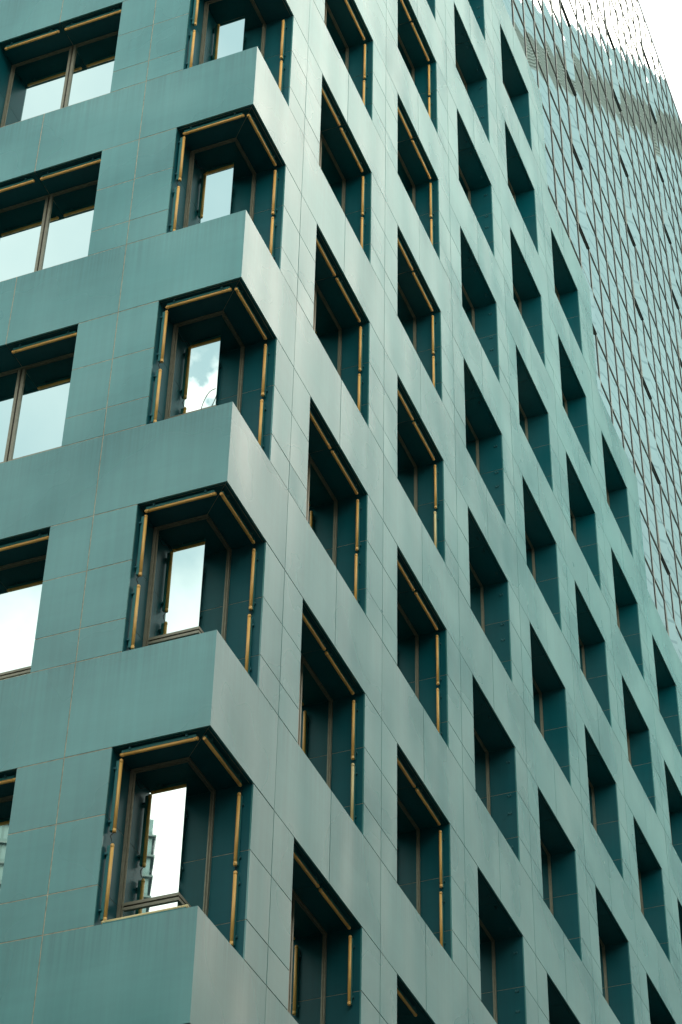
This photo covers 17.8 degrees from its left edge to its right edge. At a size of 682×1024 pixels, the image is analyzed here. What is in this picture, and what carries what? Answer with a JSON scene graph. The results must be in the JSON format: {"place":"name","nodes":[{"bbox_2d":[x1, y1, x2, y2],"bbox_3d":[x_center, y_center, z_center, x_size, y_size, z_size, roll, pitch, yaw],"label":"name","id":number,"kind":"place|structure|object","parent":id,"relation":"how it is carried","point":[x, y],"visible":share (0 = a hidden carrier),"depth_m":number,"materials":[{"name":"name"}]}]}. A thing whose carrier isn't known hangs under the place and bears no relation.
{"place":"outdoors","nodes":[
{"label":"outdoors","id":0,"kind":"place"},
{"bbox_2d":[503,0,681,662],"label":"glass tower","id":1,"kind":"structure","parent":0,"point":[612,132],"depth_m":140.88,"materials":[{"name":"white"}]},
{"bbox_2d":[638,0,681,122],"label":"sky","id":2,"kind":"structure","parent":0,"point":[663,18],"materials":[{"name":"white"}]},
{"label":"ground","id":3,"kind":"structure","parent":0,"visible":0},
{"bbox_2d":[0,0,681,1023],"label":"office building","id":4,"kind":"structure","parent":3,"relation":"on","point":[544,768],"depth_m":31.53,"materials":[{"name":"teal paint"}]},
{"bbox_2d":[0,795,12,888],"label":"window","id":5,"kind":"structure","parent":4,"relation":"in","point":[5,802],"depth_m":24.89,"materials":[{"name":"clear glass"}]},
{"bbox_2d":[0,178,34,192],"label":"tube light","id":6,"kind":"object","parent":4,"relation":"attached to","point":[26,181],"visible":1,"depth_m":32.18,"materials":[{"name":"gold plastic"}]},
{"bbox_2d":[0,555,45,679],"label":"window","id":7,"kind":"structure","parent":4,"relation":"in","point":[21,582],"depth_m":27.00,"materials":[{"name":"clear glass"}]},
{"bbox_2d":[0,533,48,550],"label":"tube light","id":8,"kind":"object","parent":4,"relation":"attached to","point":[39,537],"visible":1,"depth_m":27.17,"materials":[{"name":"gold plastic"}]},
{"bbox_2d":[4,29,59,49],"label":"tube light","id":9,"kind":"object","parent":4,"relation":"attached to","point":[29,40],"visible":1,"depth_m":34.60,"materials":[{"name":"gold plastic"}]},
{"bbox_2d":[0,352,73,462],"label":"window","id":10,"kind":"structure","parent":4,"relation":"in","point":[33,397],"depth_m":29.42,"materials":[{"name":"clear glass"}]},
{"bbox_2d":[12,331,76,353],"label":"tube light","id":11,"kind":"object","parent":4,"relation":"attached to","point":[68,334],"visible":1,"depth_m":29.58,"materials":[{"name":"gold plastic"}]},
{"bbox_2d":[0,180,97,281],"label":"window","id":12,"kind":"structure","parent":4,"relation":"in","point":[53,229],"depth_m":31.88,"materials":[{"name":"glass"}]},
{"bbox_2d":[0,30,118,127],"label":"window","id":13,"kind":"structure","parent":4,"relation":"in","point":[83,71],"depth_m":34.31,"materials":[{"name":"glass"}]},
{"bbox_2d":[40,158,100,180],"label":"tube light","id":14,"kind":"object","parent":4,"relation":"attached to","point":[93,161],"visible":1,"depth_m":31.94,"materials":[{"name":"gold plastic"}]},
{"bbox_2d":[65,8,120,30],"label":"tube light","id":15,"kind":"object","parent":4,"relation":"attached to","point":[90,20],"visible":1,"depth_m":34.29,"materials":[{"name":"gold plastic"}]},
{"bbox_2d":[98,843,114,920],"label":"tube light","id":16,"kind":"object","parent":4,"relation":"attached to","point":[103,910],"visible":1,"depth_m":23.26,"materials":[{"name":"gold metal"}]},
{"bbox_2d":[108,759,122,832],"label":"tube light","id":17,"kind":"object","parent":4,"relation":"attached to","point":[112,821],"visible":1,"depth_m":23.98,"materials":[{"name":"gold metal"}]},
{"bbox_2d":[126,584,140,649],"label":"tube light","id":18,"kind":"object","parent":4,"relation":"attached to","point":[135,594],"visible":1,"depth_m":25.61,"materials":[{"name":"gold plastic"}]},
{"bbox_2d":[134,515,147,576],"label":"tube light","id":19,"kind":"object","parent":4,"relation":"attached to","point":[141,547],"visible":1,"depth_m":26.34,"materials":[{"name":"gold plastic"}]},
{"bbox_2d":[101,904,188,923],"bbox_3d":[-2.049,4.222,22.742,1.000,0.091,0.084,-14,-43,17],"label":"tube light","id":20,"kind":"object","parent":4,"relation":"attached to","point":[145,914],"visible":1,"depth_m":22.73,"materials":[{"name":"gold plastic"}]},
{"bbox_2d":[150,369,161,422],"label":"tube light","id":21,"kind":"object","parent":4,"relation":"attached to","point":[157,378],"visible":1,"depth_m":27.97,"materials":[{"name":"gold plastic"}]},
{"bbox_2d":[120,734,198,756],"bbox_3d":[-2.017,2.590,24.205,0.955,0.091,0.084,-14,-43,17],"label":"tube light","id":22,"kind":"object","parent":4,"relation":"attached to","point":[186,738],"visible":1,"depth_m":24.18,"materials":[{"name":"gold plastic"}]},
{"bbox_2d":[156,310,167,362],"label":"tube light","id":23,"kind":"object","parent":4,"relation":"attached to","point":[164,319],"visible":1,"depth_m":28.70,"materials":[{"name":"gold plastic"}]},
{"bbox_2d":[116,757,215,917],"bbox_3d":[-1.925,3.908,24.063,0.732,2.265,0.732,-14,-43,17],"label":"window","id":24,"kind":"structure","parent":4,"relation":"in","point":[168,842],"depth_m":24.00,"materials":[{"name":"glass"}]},
{"bbox_2d":[169,186,179,231],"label":"tube light","id":25,"kind":"object","parent":4,"relation":"attached to","point":[175,192],"visible":1,"depth_m":30.33,"materials":[{"name":"gold plastic"}]},
{"bbox_2d":[144,490,216,512],"bbox_3d":[-1.955,-0.132,26.561,0.955,0.091,0.084,-14,-43,17],"label":"tube light","id":26,"kind":"object","parent":4,"relation":"attached to","point":[191,498],"visible":1,"depth_m":26.53,"materials":[{"name":"gold plastic"}]},
{"bbox_2d":[175,136,185,181],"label":"tube light","id":27,"kind":"object","parent":4,"relation":"attached to","point":[181,143],"visible":1,"depth_m":31.05,"materials":[{"name":"gold plastic"}]},
{"bbox_2d":[142,514,231,646],"bbox_3d":[-1.863,1.187,26.420,0.732,2.266,0.732,-14,-43,17],"label":"window","id":28,"kind":"structure","parent":4,"relation":"in","point":[188,594],"depth_m":26.39,"materials":[{"name":"glass"}]},
{"bbox_2d":[186,30,195,67],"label":"tube light","id":29,"kind":"object","parent":4,"relation":"attached to","point":[191,48],"visible":1,"depth_m":32.70,"materials":[{"name":"gold plastic"}]},
{"bbox_2d":[191,0,198,25],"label":"tube light","id":30,"kind":"object","parent":4,"relation":"attached to","point":[195,13],"visible":1,"depth_m":33.29,"materials":[{"name":"gold plastic"}]},
{"bbox_2d":[165,286,231,308],"bbox_3d":[-1.889,-2.847,28.923,0.955,0.091,0.084,-14,-43,17],"label":"tube light","id":31,"kind":"object","parent":4,"relation":"attached to","point":[174,303],"visible":1,"depth_m":28.90,"materials":[{"name":"gold plastic"}]},
{"bbox_2d":[164,311,244,419],"bbox_3d":[-1.800,-1.534,28.776,0.732,2.266,0.732,-14,-43,17],"label":"window","id":32,"kind":"structure","parent":4,"relation":"in","point":[207,352],"depth_m":28.80,"materials":[{"name":"glass"}]},
{"bbox_2d":[183,113,244,134],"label":"tube light","id":33,"kind":"object","parent":4,"relation":"attached to","point":[235,116],"visible":1,"depth_m":31.25,"materials":[{"name":"gold plastic"}]},
{"bbox_2d":[183,137,255,227],"bbox_3d":[-1.737,-4.254,31.133,0.732,2.266,0.732,-14,-43,17],"label":"window","id":34,"kind":"structure","parent":4,"relation":"in","point":[221,182],"depth_m":31.19,"materials":[{"name":"glass"}]},
{"bbox_2d":[203,735,241,786],"bbox_3d":[-1.325,2.782,24.408,0.084,0.091,1.000,-14,-43,17],"label":"tube light","id":35,"kind":"object","parent":4,"relation":"attached to","point":[207,740],"visible":1,"depth_m":24.37,"materials":[{"name":"gold metal"}]},
{"bbox_2d":[199,0,265,64],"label":"window","id":36,"kind":"structure","parent":4,"relation":"in","point":[229,27],"depth_m":33.54,"materials":[{"name":"clear glass"}]},
{"bbox_2d":[229,871,240,945],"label":"tube light","id":37,"kind":"object","parent":4,"relation":"attached to","point":[236,884],"visible":0.86,"depth_m":23.73,"materials":[{"name":"gold metal"}]},
{"bbox_2d":[220,491,254,543],"bbox_3d":[-1.268,0.062,26.767,0.084,0.091,1.000,-14,-43,17],"label":"tube light","id":38,"kind":"object","parent":4,"relation":"attached to","point":[227,501],"visible":1,"depth_m":26.72,"materials":[{"name":"gold plastic"}]},
{"bbox_2d":[233,792,243,866],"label":"tube light","id":39,"kind":"object","parent":4,"relation":"attached to","point":[237,857],"visible":1,"depth_m":24.39,"materials":[{"name":"gold metal"}]},
{"bbox_2d":[245,614,253,674],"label":"tube light","id":40,"kind":"object","parent":4,"relation":"attached to","point":[250,625],"visible":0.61,"depth_m":26.10,"materials":[{"name":"gold plastic"}]},
{"bbox_2d":[235,287,266,339],"bbox_3d":[-1.203,-2.659,29.123,0.084,0.091,1.000,-14,-43,17],"label":"tube light","id":41,"kind":"object","parent":4,"relation":"attached to","point":[250,312],"visible":1,"depth_m":29.09,"materials":[{"name":"gold plastic"}]},
{"bbox_2d":[249,548,258,610],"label":"tube light","id":42,"kind":"object","parent":4,"relation":"attached to","point":[254,560],"visible":1,"depth_m":26.74,"materials":[{"name":"gold plastic"}]},
{"bbox_2d":[247,113,276,165],"bbox_3d":[-1.141,-5.379,31.479,0.084,0.091,1.000,-14,-43,17],"label":"tube light","id":43,"kind":"object","parent":4,"relation":"attached to","point":[260,136],"visible":1,"depth_m":31.44,"materials":[{"name":"gold plastic"}]},
{"bbox_2d":[258,399,265,447],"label":"tube light","id":44,"kind":"object","parent":4,"relation":"attached to","point":[261,421],"visible":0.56,"depth_m":28.48,"materials":[{"name":"gold plastic"}]},
{"bbox_2d":[261,344,269,396],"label":"tube light","id":45,"kind":"object","parent":4,"relation":"attached to","point":[264,390],"visible":1,"depth_m":29.09,"materials":[{"name":"gold plastic"}]},
{"bbox_2d":[269,217,276,258],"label":"tube light","id":46,"kind":"object","parent":4,"relation":"attached to","point":[272,234],"visible":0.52,"depth_m":30.84,"materials":[{"name":"gold plastic"}]},
{"bbox_2d":[271,170,278,215],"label":"tube light","id":47,"kind":"object","parent":4,"relation":"attached to","point":[274,210],"visible":1,"depth_m":31.45,"materials":[{"name":"gold plastic"}]},
{"bbox_2d":[280,20,286,59],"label":"tube light","id":48,"kind":"object","parent":4,"relation":"attached to","point":[282,54],"visible":1,"depth_m":33.81,"materials":[{"name":"gold plastic"}]},
{"bbox_2d":[293,846,319,887],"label":"tube light","id":49,"kind":"object","parent":4,"relation":"attached to","point":[305,868],"visible":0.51,"depth_m":26.08,"materials":[{"name":"gold metal"}]},
{"bbox_2d":[287,889,326,1023],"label":"window","id":50,"kind":"structure","parent":4,"relation":"in","point":[308,939],"depth_m":26.48,"materials":[{"name":"teal glass"}]},
{"bbox_2d":[302,607,325,650],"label":"tube light","id":51,"kind":"object","parent":4,"relation":"attached to","point":[320,641],"visible":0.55,"depth_m":28.43,"materials":[{"name":"gold plastic"}]},
{"bbox_2d":[297,653,332,789],"bbox_3d":[-0.564,2.748,28.187,0.060,2.266,2.209,-14,-43,17],"label":"window","id":52,"kind":"structure","parent":4,"relation":"in","point":[315,719],"depth_m":28.86,"materials":[{"name":"teal glass"}]},
{"bbox_2d":[310,406,330,448],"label":"tube light","id":53,"kind":"object","parent":4,"relation":"attached to","point":[320,431],"visible":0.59,"depth_m":30.80,"materials":[{"name":"gold plastic"}]},
{"bbox_2d":[306,452,337,566],"bbox_3d":[-0.501,0.027,30.543,0.060,2.266,2.209,-14,-43,17],"label":"window","id":54,"kind":"structure","parent":4,"relation":"in","point":[321,503],"depth_m":31.29,"materials":[{"name":"teal glass"}]},
{"bbox_2d":[316,233,335,275],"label":"tube light","id":55,"kind":"object","parent":4,"relation":"attached to","point":[327,260],"visible":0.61,"depth_m":33.16,"materials":[{"name":"gold plastic"}]},
{"bbox_2d":[313,281,341,377],"bbox_3d":[-0.439,-2.694,32.900,0.060,2.266,2.209,-14,-43,17],"label":"window","id":56,"kind":"structure","parent":4,"relation":"in","point":[326,327],"depth_m":33.72,"materials":[{"name":"black glass"}]},
{"bbox_2d":[322,83,339,125],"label":"tube light","id":57,"kind":"object","parent":4,"relation":"attached to","point":[336,117],"visible":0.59,"depth_m":35.51,"materials":[{"name":"gold plastic"}]},
{"bbox_2d":[319,131,345,213],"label":"window","id":58,"kind":"structure","parent":4,"relation":"in","point":[328,164],"depth_m":36.15,"materials":[{"name":"black glass"}]},
{"bbox_2d":[318,886,350,929],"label":"tube light","id":59,"kind":"object","parent":4,"relation":"attached to","point":[333,905],"visible":1,"depth_m":26.73,"materials":[{"name":"gold metal"}]},
{"bbox_2d":[324,0,348,70],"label":"window","id":60,"kind":"structure","parent":4,"relation":"in","point":[331,25],"depth_m":38.57,"materials":[{"name":"black glass"}]},
{"bbox_2d":[325,650,353,694],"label":"tube light","id":61,"kind":"object","parent":4,"relation":"attached to","point":[328,654],"visible":1,"depth_m":29.09,"materials":[{"name":"gold plastic"}]},
{"bbox_2d":[331,449,357,494],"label":"tube light","id":62,"kind":"object","parent":4,"relation":"attached to","point":[344,471],"visible":1,"depth_m":31.45,"materials":[{"name":"gold metal"}]},
{"bbox_2d":[335,277,360,321],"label":"tube light","id":63,"kind":"object","parent":4,"relation":"attached to","point":[349,301],"visible":1,"depth_m":33.80,"materials":[{"name":"gold metal"}]},
{"bbox_2d":[347,935,354,1005],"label":"tube light","id":64,"kind":"object","parent":4,"relation":"attached to","point":[350,997],"visible":1,"depth_m":26.78,"materials":[{"name":"gold metal"}]},
{"bbox_2d":[340,127,362,171],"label":"tube light","id":65,"kind":"object","parent":4,"relation":"attached to","point":[343,133],"visible":1,"depth_m":36.17,"materials":[{"name":"gold metal"}]},
{"bbox_2d":[350,763,357,822],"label":"tube light","id":66,"kind":"object","parent":4,"relation":"attached to","point":[353,816],"visible":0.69,"depth_m":28.49,"materials":[{"name":"gold plastic"}]},
{"bbox_2d":[351,700,357,759],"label":"tube light","id":67,"kind":"object","parent":4,"relation":"attached to","point":[354,752],"visible":1,"depth_m":29.10,"materials":[{"name":"gold metal"}]},
{"bbox_2d":[344,0,364,39],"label":"tube light","id":68,"kind":"object","parent":4,"relation":"attached to","point":[361,32],"visible":1,"depth_m":38.56,"materials":[{"name":"gold plastic"}]},
{"bbox_2d":[354,554,360,601],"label":"tube light","id":69,"kind":"object","parent":4,"relation":"attached to","point":[357,563],"visible":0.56,"depth_m":30.87,"materials":[{"name":"gold metal"}]},
{"bbox_2d":[355,499,361,550],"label":"tube light","id":70,"kind":"object","parent":4,"relation":"attached to","point":[358,543],"visible":1,"depth_m":31.48,"materials":[{"name":"gold metal"}]},
{"bbox_2d":[357,374,362,414],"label":"tube light","id":71,"kind":"object","parent":4,"relation":"attached to","point":[360,382],"visible":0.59,"depth_m":33.25,"materials":[{"name":"gold metal"}]},
{"bbox_2d":[358,326,363,371],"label":"tube light","id":72,"kind":"object","parent":4,"relation":"attached to","point":[361,335],"visible":1,"depth_m":33.85,"materials":[{"name":"gold metal"}]},
{"bbox_2d":[361,176,366,215],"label":"tube light","id":73,"kind":"object","parent":4,"relation":"attached to","point":[363,210],"visible":1,"depth_m":36.16,"materials":[{"name":"gold metal"}]},
{"bbox_2d":[397,383,413,420],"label":"tube light","id":74,"kind":"object","parent":4,"relation":"attached to","point":[403,401],"visible":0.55,"depth_m":35.58,"materials":[{"name":"gold metal"}]},
{"bbox_2d":[397,558,414,590],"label":"tube light","id":75,"kind":"object","parent":4,"relation":"attached to","point":[406,576],"visible":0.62,"depth_m":33.22,"materials":[{"name":"gold metal"}]},
{"bbox_2d":[397,151,414,207],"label":"window","id":76,"kind":"structure","parent":4,"relation":"in","point":[402,171],"depth_m":41.05,"materials":[{"name":"black glass"}]},
{"bbox_2d":[397,755,415,787],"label":"tube light","id":77,"kind":"object","parent":4,"relation":"attached to","point":[406,773],"visible":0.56,"depth_m":30.87,"materials":[{"name":"gold metal"}]},
{"bbox_2d":[398,34,414,83],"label":"window","id":78,"kind":"structure","parent":4,"relation":"in","point":[403,52],"depth_m":43.46,"materials":[{"name":"black glass"}]},
{"bbox_2d":[397,986,416,1016],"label":"tube light","id":79,"kind":"object","parent":4,"relation":"attached to","point":[408,1004],"visible":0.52,"depth_m":28.52,"materials":[{"name":"gold metal"}]},
{"bbox_2d":[397,281,416,352],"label":"window","id":80,"kind":"structure","parent":4,"relation":"in","point":[405,314],"depth_m":38.61,"materials":[{"name":"black glass"}]},
{"bbox_2d":[397,431,417,513],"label":"window","id":81,"kind":"structure","parent":4,"relation":"in","point":[406,466],"depth_m":36.19,"materials":[{"name":"black glass"}]},
{"bbox_2d":[397,601,418,699],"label":"window","id":82,"kind":"structure","parent":4,"relation":"in","point":[407,637],"depth_m":33.77,"materials":[{"name":"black glass"}]},
{"bbox_2d":[397,796,420,915],"bbox_3d":[0.708,4.860,30.591,0.060,2.266,2.209,-14,-43,17],"label":"window","id":83,"kind":"structure","parent":4,"relation":"in","point":[408,832],"depth_m":31.34,"materials":[{"name":"brown glass"}]},
{"bbox_2d":[411,139,430,178],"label":"tube light","id":84,"kind":"object","parent":4,"relation":"attached to","point":[414,143],"visible":1,"depth_m":40.92,"materials":[{"name":"gold metal"}]},
{"bbox_2d":[412,271,432,310],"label":"tube light","id":85,"kind":"object","parent":4,"relation":"attached to","point":[415,275],"visible":1,"depth_m":38.57,"materials":[{"name":"gold metal"}]},
{"bbox_2d":[413,421,434,460],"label":"tube light","id":86,"kind":"object","parent":4,"relation":"attached to","point":[416,425],"visible":1,"depth_m":36.22,"materials":[{"name":"gold metal"}]},
{"bbox_2d":[414,591,437,630],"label":"tube light","id":87,"kind":"object","parent":4,"relation":"attached to","point":[425,608],"visible":1,"depth_m":33.84,"materials":[{"name":"gold metal"}]},
{"bbox_2d":[415,787,440,825],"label":"tube light","id":88,"kind":"object","parent":4,"relation":"attached to","point":[427,805],"visible":1,"depth_m":31.50,"materials":[{"name":"gold metal"}]},
{"bbox_2d":[433,465,438,509],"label":"tube light","id":89,"kind":"object","parent":4,"relation":"attached to","point":[435,473],"visible":1,"depth_m":36.23,"materials":[{"name":"gold metal"}]},
{"bbox_2d":[433,511,438,551],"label":"tube light","id":90,"kind":"object","parent":4,"relation":"attached to","point":[435,519],"visible":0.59,"depth_m":35.63,"materials":[{"name":"gold metal"}]},
{"bbox_2d":[435,635,441,685],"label":"tube light","id":91,"kind":"object","parent":4,"relation":"attached to","point":[438,678],"visible":1,"depth_m":33.88,"materials":[{"name":"gold metal"}]},
{"bbox_2d":[436,688,441,734],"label":"tube light","id":92,"kind":"object","parent":4,"relation":"attached to","point":[438,696],"visible":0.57,"depth_m":33.28,"materials":[{"name":"gold metal"}]},
{"bbox_2d":[438,830,444,887],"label":"tube light","id":93,"kind":"object","parent":4,"relation":"attached to","point":[441,839],"visible":1,"depth_m":31.53,"materials":[{"name":"gold metal"}]},
{"bbox_2d":[439,891,445,947],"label":"tube light","id":94,"kind":"object","parent":4,"relation":"attached to","point":[441,913],"visible":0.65,"depth_m":30.90,"materials":[{"name":"gold metal"}]},
{"bbox_2d":[458,165,470,204],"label":"window","id":95,"kind":"structure","parent":4,"relation":"in","point":[462,180],"depth_m":45.95,"materials":[{"name":"glass"}]},
{"bbox_2d":[462,284,474,331],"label":"window","id":96,"kind":"structure","parent":4,"relation":"in","point":[467,305],"depth_m":43.52,"materials":[{"name":"brown glass"}]},
{"bbox_2d":[465,414,479,473],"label":"window","id":97,"kind":"structure","parent":4,"relation":"in","point":[472,442],"depth_m":41.09,"materials":[{"name":"glass"}]},
{"bbox_2d":[469,562,484,632],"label":"window","id":98,"kind":"structure","parent":4,"relation":"in","point":[476,587],"depth_m":38.67,"materials":[{"name":"glass"}]},
{"bbox_2d":[474,729,490,814],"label":"window","id":99,"kind":"structure","parent":4,"relation":"in","point":[482,777],"depth_m":36.24,"materials":[{"name":"teal glass"}]},
{"bbox_2d":[479,918,497,1023],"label":"window","id":100,"kind":"structure","parent":4,"relation":"in","point":[487,943],"depth_m":33.82,"materials":[{"name":"glass"}]},
{"bbox_2d":[519,403,527,439],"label":"window","id":101,"kind":"structure","parent":4,"relation":"in","point":[522,417],"depth_m":45.99,"materials":[{"name":"brown metal"}]},
{"bbox_2d":[525,532,535,581],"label":"window","id":102,"kind":"structure","parent":4,"relation":"in","point":[530,557],"depth_m":43.57,"materials":[{"name":"glass"}]},
{"bbox_2d":[532,676,543,737],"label":"window","id":103,"kind":"structure","parent":4,"relation":"in","point":[537,695],"depth_m":41.14,"materials":[{"name":"teal glass"}]},
{"bbox_2d":[540,839,553,915],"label":"window","id":104,"kind":"structure","parent":4,"relation":"in","point":[545,856],"depth_m":38.72,"materials":[{"name":"glass"}]},
{"bbox_2d":[578,635,585,677],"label":"window","id":105,"kind":"structure","parent":4,"relation":"in","point":[581,647],"depth_m":46.03,"materials":[{"name":"brown metal"}]},
{"bbox_2d":[588,778,596,831],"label":"window","id":106,"kind":"structure","parent":4,"relation":"in","point":[591,789],"depth_m":43.61,"materials":[{"name":"glass"}]},
{"bbox_2d":[599,937,608,1004],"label":"window","id":107,"kind":"structure","parent":4,"relation":"in","point":[601,946],"depth_m":41.18,"materials":[{"name":"glass"}]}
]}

